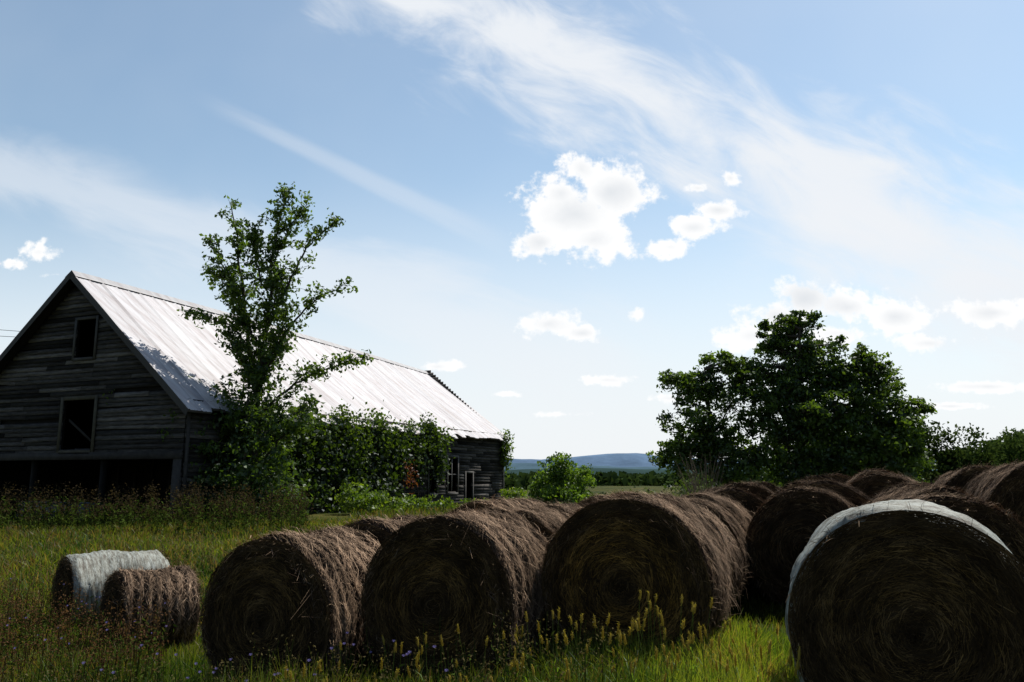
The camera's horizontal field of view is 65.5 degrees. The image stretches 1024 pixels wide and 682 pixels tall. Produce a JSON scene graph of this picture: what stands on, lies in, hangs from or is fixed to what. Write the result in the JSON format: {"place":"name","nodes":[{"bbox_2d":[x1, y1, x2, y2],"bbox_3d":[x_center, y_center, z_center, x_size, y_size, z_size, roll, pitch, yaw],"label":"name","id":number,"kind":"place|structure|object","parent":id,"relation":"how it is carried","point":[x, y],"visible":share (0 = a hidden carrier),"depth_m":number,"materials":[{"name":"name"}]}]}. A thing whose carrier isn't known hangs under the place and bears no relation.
{"place":"outdoors","nodes":[
{"label":"outdoors","id":0,"kind":"place"},
{"bbox_2d":[0,486,789,681],"bbox_3d":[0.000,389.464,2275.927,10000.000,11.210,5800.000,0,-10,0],"label":"ground","id":1,"kind":"structure","parent":0,"point":[598,489],"depth_m":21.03,"materials":[{"name":"green plant"}]},
{"bbox_2d":[16,501,102,520],"bbox_3d":[-16.140,6.053,28.413,3.660,0.640,0.660,-4,-10,23],"label":"feed trough","id":2,"kind":"object","parent":1,"relation":"on","point":[63,509],"visible":0.07,"depth_m":27.93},
{"bbox_2d":[50,548,170,629],"bbox_3d":[-5.557,3.462,11.066,1.465,1.101,1.135,8,-13,-41],"label":"hay bale","id":3,"kind":"object","parent":1,"relation":"on","point":[96,567],"visible":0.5,"depth_m":10.67},
{"bbox_2d":[80,561,202,656],"bbox_3d":[-4.405,3.295,9.697,1.586,1.214,1.228,8,-12,-39],"label":"hay bale","id":4,"kind":"object","parent":1,"relation":"on","point":[178,586],"visible":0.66,"depth_m":9.42},
{"bbox_2d":[2,578,447,681],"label":"chicory flowers","id":5,"kind":"object","parent":1,"relation":"on","point":[347,633],"visible":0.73,"depth_m":5.99,"materials":[{"name":"plant"}]},
{"bbox_2d":[102,182,373,515],"bbox_3d":[-10.180,0.228,30.522,10.063,13.390,3.053,0,-10,0],"label":"young cherry tree","id":6,"kind":"object","parent":1,"relation":"on","point":[264,354],"visible":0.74,"depth_m":30.52,"materials":[{"name":"green plant"}]},
{"bbox_2d":[153,360,324,519],"bbox_3d":[-9.682,3.531,28.986,5.586,6.159,4.074,-3,-10,15],"label":"climbing bush","id":7,"kind":"object","parent":1,"relation":"on","point":[248,430],"visible":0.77,"depth_m":28.64,"materials":[{"name":"green plant"}]},
{"bbox_2d":[0,270,509,519],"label":"old wooden barn","id":8,"kind":"structure","parent":1,"relation":"on","point":[79,345],"depth_m":31.46,"materials":[{"name":"wood"}]},
{"bbox_2d":[213,391,515,519],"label":"wall vines","id":9,"kind":"object","parent":8,"relation":"attached to","point":[351,443],"depth_m":36.62,"materials":[{"name":"green plant"}]},
{"bbox_2d":[191,522,384,681],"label":"hay bale","id":10,"kind":"object","parent":1,"relation":"on","point":[304,589],"visible":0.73,"depth_m":6.90},
{"bbox_2d":[0,478,626,681],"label":"wild weeds","id":11,"kind":"object","parent":1,"relation":"on","point":[226,512],"visible":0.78,"depth_m":9.46,"materials":[{"name":"green plant"}]},
{"bbox_2d":[332,479,387,514],"bbox_3d":[-6.225,6.456,32.550,2.262,1.656,2.301,0,-10,0],"label":"wild shrub","id":12,"kind":"object","parent":1,"relation":"on","point":[349,493],"visible":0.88,"depth_m":32.17,"materials":[{"name":"green plant"}]},
{"bbox_2d":[335,510,424,546],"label":"hay bale","id":13,"kind":"object","parent":1,"relation":"on","point":[380,529],"visible":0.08,"depth_m":8.26},
{"bbox_2d":[363,490,407,513],"bbox_3d":[-5.277,6.844,33.300,1.902,1.334,1.833,0,-10,0],"label":"wild shrub","id":14,"kind":"object","parent":1,"relation":"on","point":[385,503],"visible":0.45,"depth_m":33.05,"materials":[{"name":"green plant"}]},
{"bbox_2d":[397,493,436,510],"bbox_3d":[-4.317,7.460,35.645,1.779,1.236,2.164,-5,-11,28],"label":"wild shrub","id":15,"kind":"object","parent":1,"relation":"on","point":[414,501],"visible":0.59,"depth_m":35.57,"materials":[{"name":"green plant"}]},
{"bbox_2d":[433,495,457,509],"bbox_3d":[-3.224,7.778,37.193,1.712,1.154,1.123,-7,-12,37],"label":"wild shrub","id":16,"kind":"object","parent":1,"relation":"on","point":[446,503],"visible":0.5,"depth_m":37.01,"materials":[{"name":"green plant"}]},
{"bbox_2d":[355,501,553,681],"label":"hay bale","id":17,"kind":"object","parent":1,"relation":"on","point":[470,573],"visible":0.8,"depth_m":6.51},
{"bbox_2d":[456,498,479,505],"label":"wild shrub","id":18,"kind":"object","parent":1,"relation":"on","point":[468,500],"visible":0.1,"depth_m":40.28,"materials":[{"name":"green plant"}]},
{"bbox_2d":[447,493,531,513],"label":"hay bale","id":19,"kind":"object","parent":1,"relation":"on","point":[482,504],"visible":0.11,"depth_m":10.85},
{"bbox_2d":[498,486,527,498],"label":"wild shrub","id":20,"kind":"object","parent":1,"relation":"on","point":[517,493],"visible":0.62,"depth_m":44.95,"materials":[{"name":"green plant"}]},
{"bbox_2d":[500,496,547,506],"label":"hay bale","id":21,"kind":"object","parent":1,"relation":"on","point":[532,502],"visible":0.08,"depth_m":12.22},
{"bbox_2d":[504,503,572,539],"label":"hay bale","id":22,"kind":"object","parent":1,"relation":"on","point":[544,519],"visible":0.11,"depth_m":7.91},
{"bbox_2d":[530,497,589,515],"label":"hay bale","id":23,"kind":"object","parent":1,"relation":"on","point":[562,507],"visible":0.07,"depth_m":9.18},
{"bbox_2d":[525,451,599,504],"bbox_3d":[2.341,6.605,37.020,3.495,2.983,3.380,0,-10,0],"label":"green shrub","id":24,"kind":"object","parent":1,"relation":"on","point":[573,492],"visible":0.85,"depth_m":36.97,"materials":[{"name":"green plant"}]},
{"bbox_2d":[575,490,623,506],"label":"hay bale","id":25,"kind":"object","parent":1,"relation":"on","point":[581,503],"visible":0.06,"depth_m":10.41},
{"bbox_2d":[538,488,741,655],"bbox_3d":[1.193,2.147,7.190,1.745,1.682,2.002,-4,-10,23],"label":"hay bale","id":26,"kind":"object","parent":1,"relation":"on","point":[613,556],"visible":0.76,"depth_m":6.55},
{"bbox_2d":[629,485,665,493],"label":"hedge shrub","id":27,"kind":"object","parent":1,"relation":"on","point":[648,490],"visible":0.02,"depth_m":37.21,"materials":[{"name":"green plant"}]},
{"bbox_2d":[517,609,798,681],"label":"tall grass clump","id":28,"kind":"object","parent":1,"relation":"on","point":[746,672],"visible":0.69,"depth_m":5.87,"materials":[{"name":"green plant"}]},
{"bbox_2d":[668,491,695,496],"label":"hedge shrub","id":29,"kind":"object","parent":1,"relation":"on","point":[677,495],"visible":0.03,"depth_m":35.27,"materials":[{"name":"green plant"}]},
{"bbox_2d":[661,470,721,495],"bbox_3d":[9.335,7.591,39.287,3.821,2.380,3.012,0,-10,0],"label":"hedge shrub","id":30,"kind":"object","parent":1,"relation":"on","point":[682,484],"visible":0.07,"depth_m":39.43,"materials":[{"name":"green plant"}]},
{"bbox_2d":[674,450,726,496],"bbox_3d":[6.329,4.824,26.565,1.823,2.307,1.003,0,-10,0],"label":"bare shrub","id":31,"kind":"object","parent":1,"relation":"on","point":[694,487],"visible":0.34,"depth_m":26.59,"materials":[{"name":"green plant"}]},
{"bbox_2d":[646,348,774,486],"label":"maple tree","id":32,"kind":"object","parent":1,"relation":"on","point":[710,443],"visible":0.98,"depth_m":49.35,"materials":[{"name":"green plant"}]},
{"bbox_2d":[682,492,749,612],"bbox_3d":[1.600,2.359,8.318,1.551,1.606,2.097,-6,-11,30],"label":"hay bale","id":33,"kind":"object","parent":1,"relation":"on","point":[737,574],"visible":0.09,"depth_m":8.34},
{"bbox_2d":[679,489,753,591],"bbox_3d":[2.563,2.776,10.756,1.736,1.613,1.930,-4,-10,24],"label":"hay bale","id":34,"kind":"object","parent":1,"relation":"on","point":[738,512],"visible":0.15,"depth_m":10.36},
{"bbox_2d":[682,496,754,607],"bbox_3d":[2.118,2.588,9.448,1.519,1.585,1.932,-3,-10,18],"label":"hay bale","id":35,"kind":"object","parent":1,"relation":"on","point":[736,530],"visible":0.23,"depth_m":9.18},
{"bbox_2d":[504,470,935,489],"bbox_3d":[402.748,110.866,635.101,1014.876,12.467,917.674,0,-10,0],"label":"distant forest","id":36,"kind":"object","parent":1,"relation":"on","point":[523,480],"visible":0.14,"depth_m":209.73,"materials":[{"name":"green plant"}]},
{"bbox_2d":[699,480,764,587],"bbox_3d":[3.232,2.938,11.967,1.698,1.705,2.227,-1,-10,9],"label":"hay bale","id":37,"kind":"object","parent":1,"relation":"on","point":[749,502],"visible":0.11,"depth_m":11.43},
{"bbox_2d":[716,480,773,502],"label":"hay bale","id":38,"kind":"object","parent":1,"relation":"on","point":[763,492],"visible":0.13,"depth_m":12.67},
{"bbox_2d":[746,479,780,492],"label":"hay bale","id":39,"kind":"object","parent":1,"relation":"on","point":[772,487],"visible":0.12,"depth_m":13.93},
{"bbox_2d":[767,480,815,499],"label":"hay bale","id":40,"kind":"object","parent":1,"relation":"on","point":[786,486],"visible":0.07,"depth_m":12.02},
{"bbox_2d":[745,485,853,608],"bbox_3d":[3.652,2.571,9.787,1.680,1.690,2.061,-4,-10,23],"label":"hay bale","id":41,"kind":"object","parent":1,"relation":"on","point":[784,524],"visible":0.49,"depth_m":9.41},
{"bbox_2d":[728,309,894,486],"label":"oak tree","id":42,"kind":"object","parent":1,"relation":"on","point":[806,418],"visible":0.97,"depth_m":49.28,"materials":[{"name":"green plant"}]},
{"bbox_2d":[797,475,842,483],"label":"hay bale","id":43,"kind":"object","parent":1,"relation":"on","point":[816,478],"visible":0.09,"depth_m":14.34},
{"bbox_2d":[796,476,868,506],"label":"hay bale","id":44,"kind":"object","parent":1,"relation":"on","point":[853,495],"visible":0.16,"depth_m":10.57},
{"bbox_2d":[823,470,851,483],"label":"hay bale","id":45,"kind":"object","parent":1,"relation":"on","point":[843,479],"visible":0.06,"depth_m":15.52},
{"bbox_2d":[846,467,888,483],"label":"hay bale","id":46,"kind":"object","parent":1,"relation":"on","point":[870,469],"visible":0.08,"depth_m":15.37},
{"bbox_2d":[844,464,895,485],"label":"hay bale","id":47,"kind":"object","parent":1,"relation":"on","point":[854,478],"visible":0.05,"depth_m":14.37},
{"bbox_2d":[849,470,909,485],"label":"hay bale","id":48,"kind":"object","parent":1,"relation":"on","point":[877,473],"visible":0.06,"depth_m":12.87},
{"bbox_2d":[828,342,937,482],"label":"ash tree","id":49,"kind":"object","parent":1,"relation":"on","point":[889,429],"visible":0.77,"depth_m":48.97,"materials":[{"name":"green plant"}]},
{"bbox_2d":[850,472,922,499],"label":"hay bale","id":50,"kind":"object","parent":1,"relation":"on","point":[869,486],"visible":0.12,"depth_m":11.54},
{"bbox_2d":[758,420,1023,484],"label":"tree line","id":51,"kind":"object","parent":1,"relation":"on","point":[997,451],"visible":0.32,"depth_m":83.35,"materials":[{"name":"green plant"}]},
{"bbox_2d":[862,479,939,504],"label":"hay bale","id":52,"kind":"object","parent":1,"relation":"on","point":[917,484],"visible":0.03,"depth_m":9.39},
{"bbox_2d":[782,497,1023,681],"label":"hay bale","id":53,"kind":"object","parent":1,"relation":"on","point":[915,590],"visible":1,"depth_m":4.71},
{"bbox_2d":[863,480,981,504],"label":"hay bale","id":54,"kind":"object","parent":1,"relation":"on","point":[894,493],"visible":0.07,"depth_m":8.06},
{"bbox_2d":[934,469,958,485],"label":"hay bale","id":55,"kind":"object","parent":1,"relation":"on","point":[942,478],"visible":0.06,"depth_m":15.41},
{"bbox_2d":[896,489,1023,565],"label":"hay bale","id":56,"kind":"object","parent":1,"relation":"on","point":[1006,529],"visible":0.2,"depth_m":6.28},
{"bbox_2d":[940,463,994,492],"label":"hay bale","id":57,"kind":"object","parent":1,"relation":"on","point":[962,478],"visible":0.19,"depth_m":13.27},
{"bbox_2d":[965,461,1022,495],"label":"hay bale","id":58,"kind":"object","parent":1,"relation":"on","point":[976,481],"visible":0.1,"depth_m":11.95},
{"bbox_2d":[973,460,1023,526],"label":"hay bale","id":59,"kind":"object","parent":1,"relation":"on","point":[1005,484],"visible":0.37,"depth_m":10.01},
{"bbox_2d":[0,0,1023,459],"label":"sky","id":60,"kind":"structure","parent":0,"point":[550,209],"materials":[{"name":"blue"}]},
{"bbox_2d":[284,590,802,681],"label":"foxtail grass","id":61,"kind":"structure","parent":0,"point":[717,666],"depth_m":5.25,"materials":[{"name":"green plant"}]},
{"bbox_2d":[504,468,741,475],"bbox_3d":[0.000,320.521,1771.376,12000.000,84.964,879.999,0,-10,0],"label":"distant hills","id":62,"kind":"structure","parent":0,"point":[632,471],"depth_m":1809.96,"materials":[{"name":"green plant"}]},
{"bbox_2d":[504,463,932,470],"bbox_3d":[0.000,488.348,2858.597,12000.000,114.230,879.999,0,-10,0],"label":"distant hills","id":63,"kind":"structure","parent":0,"point":[516,466],"depth_m":2887.39,"materials":[{"name":"blue"}]},
{"bbox_2d":[509,453,935,466],"bbox_3d":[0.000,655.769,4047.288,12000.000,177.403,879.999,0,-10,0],"label":"distant hills","id":64,"kind":"structure","parent":0,"point":[627,459],"depth_m":4018.58,"materials":[{"name":"blue"}]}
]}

